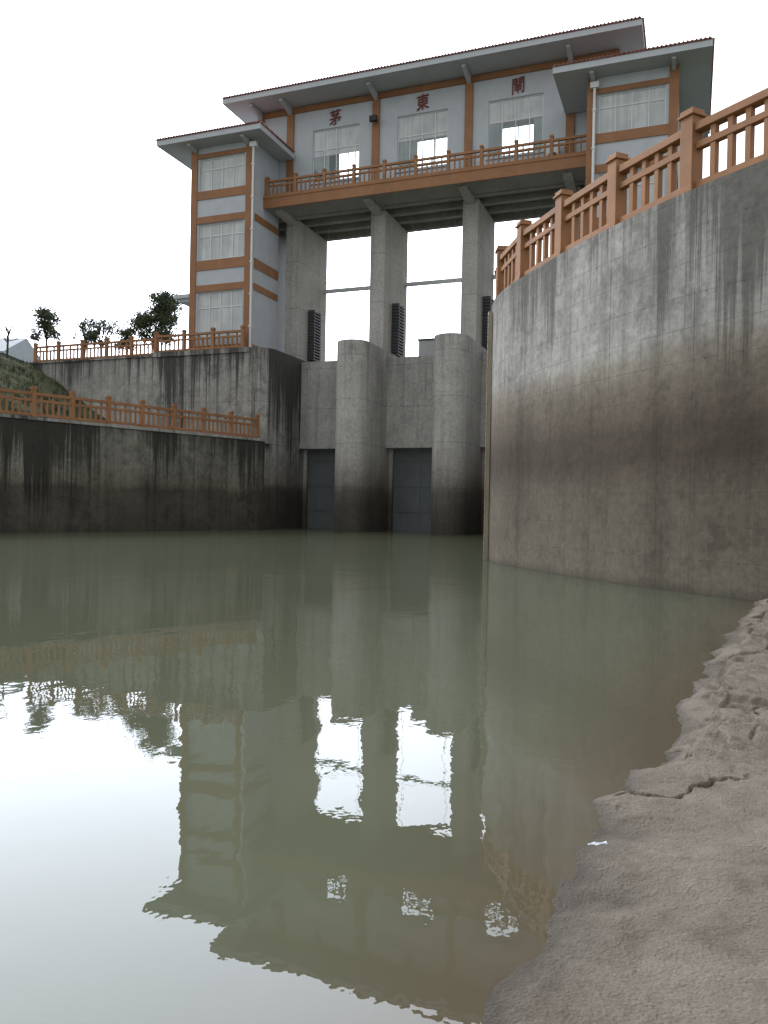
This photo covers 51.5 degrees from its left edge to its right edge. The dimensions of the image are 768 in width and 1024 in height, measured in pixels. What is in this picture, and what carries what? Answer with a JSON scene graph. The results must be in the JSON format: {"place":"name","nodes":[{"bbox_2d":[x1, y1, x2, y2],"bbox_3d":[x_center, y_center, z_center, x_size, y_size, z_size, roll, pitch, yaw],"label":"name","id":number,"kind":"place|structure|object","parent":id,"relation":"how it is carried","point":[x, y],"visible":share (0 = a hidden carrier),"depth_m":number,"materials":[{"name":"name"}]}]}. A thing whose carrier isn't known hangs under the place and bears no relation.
{"place":"outdoors","nodes":[
{"label":"outdoors","id":0,"kind":"place"},
{"bbox_2d":[0,312,17,357],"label":"tree","id":1,"kind":"object","parent":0,"point":[7,329],"visible":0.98,"depth_m":67.94,"materials":[{"name":"brown plant"}]},
{"bbox_2d":[0,338,38,362],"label":"distant house","id":2,"kind":"structure","parent":0,"point":[21,349],"depth_m":91.31,"materials":[{"name":"paint"}]},
{"bbox_2d":[23,302,65,345],"bbox_3d":[-26.563,-13.193,62.161,3.044,5.725,4.285,1,0,0],"label":"tree","id":3,"kind":"object","parent":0,"point":[43,324],"visible":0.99,"depth_m":61.53,"materials":[{"name":"green plant"}]},
{"bbox_2d":[0,357,104,422],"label":"hill","id":4,"kind":"structure","parent":0,"point":[36,379],"depth_m":51.37,"materials":[{"name":"green plant"}]},
{"bbox_2d":[0,354,102,422],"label":"grass tufts","id":5,"kind":"object","parent":4,"relation":"on","point":[13,369],"visible":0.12,"depth_m":50.79,"materials":[{"name":"green plant"}]},
{"bbox_2d":[29,355,152,427],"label":"retaining wall","id":6,"kind":"structure","parent":4,"relation":"on","point":[129,379],"depth_m":53.12,"materials":[{"name":"concrete"}]},
{"bbox_2d":[33,334,159,361],"bbox_3d":[-19.534,-10.979,53.721,10.460,1.395,0.260,1,0,21],"label":"railing","id":7,"kind":"object","parent":6,"relation":"on","point":[82,344],"visible":0.94,"depth_m":53.69,"materials":[{"name":"orange paint"}]},
{"bbox_2d":[66,316,102,356],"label":"tree","id":8,"kind":"object","parent":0,"point":[83,323],"visible":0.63,"depth_m":65.96,"materials":[{"name":"green plant"}]},
{"bbox_2d":[79,315,124,355],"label":"tree","id":9,"kind":"object","parent":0,"point":[104,326],"visible":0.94,"depth_m":65.59,"materials":[{"name":"green plant"}]},
{"bbox_2d":[113,325,138,353],"bbox_3d":[-20.366,-12.542,62.823,2.210,4.646,2.996,1,0,0],"label":"tree","id":10,"kind":"object","parent":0,"point":[125,334],"visible":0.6,"depth_m":62.25,"materials":[{"name":"green plant"}]},
{"bbox_2d":[123,286,186,350],"bbox_3d":[-17.829,-13.818,62.460,5.451,7.300,5.800,1,0,0],"label":"tree","id":11,"kind":"object","parent":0,"point":[160,318],"visible":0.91,"depth_m":61.40,"materials":[{"name":"green plant"}]},
{"bbox_2d":[0,528,754,1023],"bbox_3d":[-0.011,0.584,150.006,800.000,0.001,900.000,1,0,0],"label":"water","id":12,"kind":"structure","parent":0,"point":[292,776],"depth_m":4.74,"materials":[{"name":"green liquid"}]},
{"bbox_2d":[0,413,265,532],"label":"bank wall","id":13,"kind":"structure","parent":12,"relation":"in","point":[59,475],"depth_m":40.48,"materials":[{"name":"concrete"}]},
{"bbox_2d":[0,386,260,437],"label":"railing","id":14,"kind":"object","parent":13,"relation":"on","point":[71,397],"visible":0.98,"depth_m":40.78,"materials":[{"name":"orange paint"}]},
{"bbox_2d":[151,347,305,528],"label":"abutment wall","id":15,"kind":"structure","parent":12,"relation":"in","point":[251,382],"depth_m":49.68,"materials":[{"name":"concrete"}]},
{"bbox_2d":[153,325,245,352],"bbox_3d":[-11.647,-10.797,49.996,6.660,1.395,0.260,1,0,21],"label":"railing","id":16,"kind":"object","parent":15,"relation":"on","point":[212,333],"visible":1,"depth_m":49.92,"materials":[{"name":"orange paint"}]},
{"bbox_2d":[275,209,326,361],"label":"sluice pier","id":17,"kind":"structure","parent":15,"relation":"on","point":[305,296],"depth_m":53.64,"materials":[{"name":"concrete"}]},
{"bbox_2d":[156,16,714,352],"bbox_3d":[2.865,-18.917,50.275,32.825,18.122,11.995,1,0,21],"label":"sluice gatehouse","id":18,"kind":"object","parent":15,"relation":"on","point":[611,87],"visible":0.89,"depth_m":49.15,"materials":[{"name":"white paint"}]},
{"bbox_2d":[198,290,241,336],"bbox_3d":[-10.346,-12.508,50.465,3.270,2.900,0.100,1,0,21],"label":"window","id":19,"kind":"structure","parent":18,"relation":"in","point":[222,310],"depth_m":50.43,"materials":[{"name":"glass"}]},
{"bbox_2d":[199,220,243,260],"bbox_3d":[-10.257,-17.157,50.437,3.270,2.300,0.100,1,0,21],"label":"window","id":20,"kind":"structure","parent":18,"relation":"in","point":[225,239],"depth_m":50.41,"materials":[{"name":"glass"}]},
{"bbox_2d":[201,153,244,191],"bbox_3d":[-10.176,-21.431,50.411,3.270,2.050,0.100,1,0,21],"label":"window","id":21,"kind":"structure","parent":18,"relation":"in","point":[227,171],"depth_m":50.39,"materials":[{"name":"glass"}]},
{"bbox_2d":[326,227,328,359],"bbox_3d":[-3.862,-14.608,54.350,0.036,9.600,0.031,1,0,21],"label":"hoist cable","id":22,"kind":"object","parent":18,"relation":"hanging from","point":[327,293],"visible":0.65,"depth_m":54.33,"materials":[{"name":"grey paint"}]},
{"bbox_2d":[313,124,359,181],"bbox_3d":[-3.059,-23.077,51.429,3.280,3.400,0.100,1,0,21],"label":"window","id":23,"kind":"structure","parent":18,"relation":"in","point":[341,140],"depth_m":51.53,"materials":[{"name":"glass"}]},
{"bbox_2d":[338,152,357,177],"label":"rear window","id":24,"kind":"structure","parent":18,"relation":"in","point":[355,152],"depth_m":56.80,"materials":[{"name":"paint"}]},
{"bbox_2d":[366,241,367,320],"bbox_3d":[-1.155,-14.550,53.310,0.036,9.600,0.031,1,0,21],"label":"hoist cable","id":25,"kind":"object","parent":18,"relation":"hanging from","point":[367,267],"visible":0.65,"depth_m":53.30,"materials":[{"name":"grey paint"}]},
{"bbox_2d":[369,115,377,122],"bbox_3d":[-0.619,-24.596,49.907,0.500,0.350,0.508,1,0,21],"label":"floodlight","id":26,"kind":"object","parent":18,"relation":"attached to","point":[373,118],"visible":1,"depth_m":49.70,"materials":[{"name":"black paint"}]},
{"bbox_2d":[410,220,412,350],"bbox_3d":[1.794,-14.488,52.178,0.036,9.600,0.031,1,0,21],"label":"hoist cable","id":27,"kind":"object","parent":18,"relation":"hanging from","point":[411,285],"visible":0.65,"depth_m":52.16,"materials":[{"name":"grey paint"}]},
{"bbox_2d":[397,109,447,170],"bbox_3d":[2.405,-22.960,49.330,3.270,3.400,0.100,1,0,21],"label":"window","id":28,"kind":"structure","parent":18,"relation":"in","point":[413,128],"depth_m":49.46,"materials":[{"name":"glass"}]},
{"bbox_2d":[265,130,586,195],"bbox_3d":[1.893,-20.523,47.327,20.234,1.332,0.234,1,0,21],"label":"railing","id":29,"kind":"object","parent":18,"relation":"on","point":[447,156],"visible":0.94,"depth_m":47.05,"materials":[{"name":"orange paint"}]},
{"bbox_2d":[418,137,445,166],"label":"rear window","id":30,"kind":"structure","parent":18,"relation":"in","point":[434,137],"depth_m":54.48,"materials":[{"name":"paint"}]},
{"bbox_2d":[453,212,455,331],"bbox_3d":[4.501,-14.430,51.139,0.036,9.600,0.031,1,0,21],"label":"hoist cable","id":31,"kind":"object","parent":18,"relation":"hanging from","point":[454,275],"visible":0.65,"depth_m":51.12,"materials":[{"name":"grey paint"}]},
{"bbox_2d":[488,93,543,156],"bbox_3d":[7.822,-22.844,47.249,3.270,3.400,0.100,1,0,21],"label":"window","id":32,"kind":"structure","parent":18,"relation":"in","point":[526,107],"depth_m":47.25,"materials":[{"name":"glass"}]},
{"bbox_2d":[502,121,532,154],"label":"rear window","id":33,"kind":"structure","parent":18,"relation":"in","point":[518,121],"depth_m":52.38,"materials":[{"name":"paint"}]},
{"bbox_2d":[546,142,559,155],"bbox_3d":[9.718,-20.439,45.806,0.700,1.520,0.430,1,0,21],"label":"air conditioner","id":34,"kind":"object","parent":18,"relation":"on","point":[555,151],"visible":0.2,"depth_m":45.59,"materials":[{"name":"paint"}]},
{"bbox_2d":[597,169,664,216],"bbox_3d":[12.857,-16.663,41.560,3.350,2.300,0.100,1,0,21],"label":"window","id":35,"kind":"structure","parent":18,"relation":"in","point":[651,196],"depth_m":41.37,"materials":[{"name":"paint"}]},
{"bbox_2d":[598,85,665,133],"bbox_3d":[12.939,-20.937,41.534,3.350,2.050,0.100,1,0,21],"label":"window","id":36,"kind":"structure","parent":18,"relation":"in","point":[645,107],"depth_m":41.49,"materials":[{"name":"glass"}]},
{"bbox_2d":[334,198,407,531],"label":"sluice pier","id":37,"kind":"structure","parent":12,"relation":"in","point":[361,477],"depth_m":48.27,"materials":[{"name":"concrete"}]},
{"bbox_2d":[299,360,336,449],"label":"breast wall","id":38,"kind":"structure","parent":37,"relation":"attached to","point":[318,407],"depth_m":51.81,"materials":[{"name":"concrete"}]},
{"bbox_2d":[302,449,334,528],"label":"sluice gate","id":39,"kind":"structure","parent":37,"relation":"attached to","point":[318,486],"depth_m":52.69,"materials":[{"name":"metal"}]},
{"bbox_2d":[324,279,369,293],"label":"cross beam","id":40,"kind":"structure","parent":37,"relation":"attached to","point":[350,289],"depth_m":55.81,"materials":[{"name":"metal"}]},
{"bbox_2d":[386,355,433,448],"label":"breast wall","id":41,"kind":"structure","parent":37,"relation":"attached to","point":[410,403],"depth_m":49.55,"materials":[{"name":"concrete"}]},
{"bbox_2d":[417,338,433,355],"bbox_3d":[3.218,-10.238,50.234,1.960,1.180,1.360,1,0,21],"label":"control box","id":42,"kind":"object","parent":41,"relation":"on","point":[426,346],"visible":0.29,"depth_m":49.81,"materials":[{"name":"grey paint"}]},
{"bbox_2d":[388,449,431,531],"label":"sluice gate","id":43,"kind":"structure","parent":37,"relation":"attached to","point":[409,491],"depth_m":50.39,"materials":[{"name":"metal"}]},
{"bbox_2d":[405,271,461,286],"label":"cross beam","id":44,"kind":"structure","parent":37,"relation":"attached to","point":[432,282],"depth_m":53.55,"materials":[{"name":"metal"}]},
{"bbox_2d":[430,185,494,534],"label":"sluice pier","id":45,"kind":"structure","parent":12,"relation":"in","point":[456,487],"depth_m":45.25,"materials":[{"name":"concrete"}]},
{"bbox_2d":[481,448,484,533],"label":"sluice gate","id":46,"kind":"structure","parent":45,"relation":"attached to","point":[483,490],"depth_m":48.41,"materials":[{"name":"metal"}]},
{"bbox_2d":[562,171,580,239],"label":"sluice pier","id":47,"kind":"structure","parent":12,"relation":"in","point":[569,180],"depth_m":45.65,"materials":[{"name":"concrete"}]},
{"bbox_2d":[480,352,486,447],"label":"breast wall","id":48,"kind":"structure","parent":47,"relation":"attached to","point":[483,402],"depth_m":47.86,"materials":[{"name":"concrete"}]},
{"bbox_2d":[488,159,767,601],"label":"curved retaining wall","id":49,"kind":"structure","parent":12,"relation":"in","point":[629,411],"depth_m":15.91,"materials":[{"name":"concrete"}]},
{"bbox_2d":[483,311,491,559],"bbox_3d":[3.045,-1.736,23.459,0.118,8.300,0.160,1,0,0],"label":"water level gauge","id":50,"kind":"object","parent":49,"relation":"attached to","point":[487,445],"visible":0.98,"depth_m":23.39,"materials":[{"name":"metal"}]},
{"bbox_2d":[494,88,767,299],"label":"railing","id":51,"kind":"object","parent":49,"relation":"on","point":[515,259],"visible":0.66,"depth_m":16.61,"materials":[{"name":"orange paint"}]},
{"bbox_2d":[0,0,767,360],"label":"sky","id":52,"kind":"structure","parent":0,"point":[95,216],"materials":[{"name":"white"}]},
{"bbox_2d":[483,599,767,1023],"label":"ground","id":53,"kind":"structure","parent":0,"point":[660,904],"depth_m":3.04,"materials":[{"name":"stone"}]},
{"bbox_2d":[587,841,606,844],"bbox_3d":[0.918,1.427,3.429,0.097,0.008,0.020,1,0,-13],"label":"plastic scrap","id":54,"kind":"object","parent":53,"relation":"on","point":[598,843],"visible":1,"depth_m":3.43,"materials":[{"name":"white plastic"}]}
]}

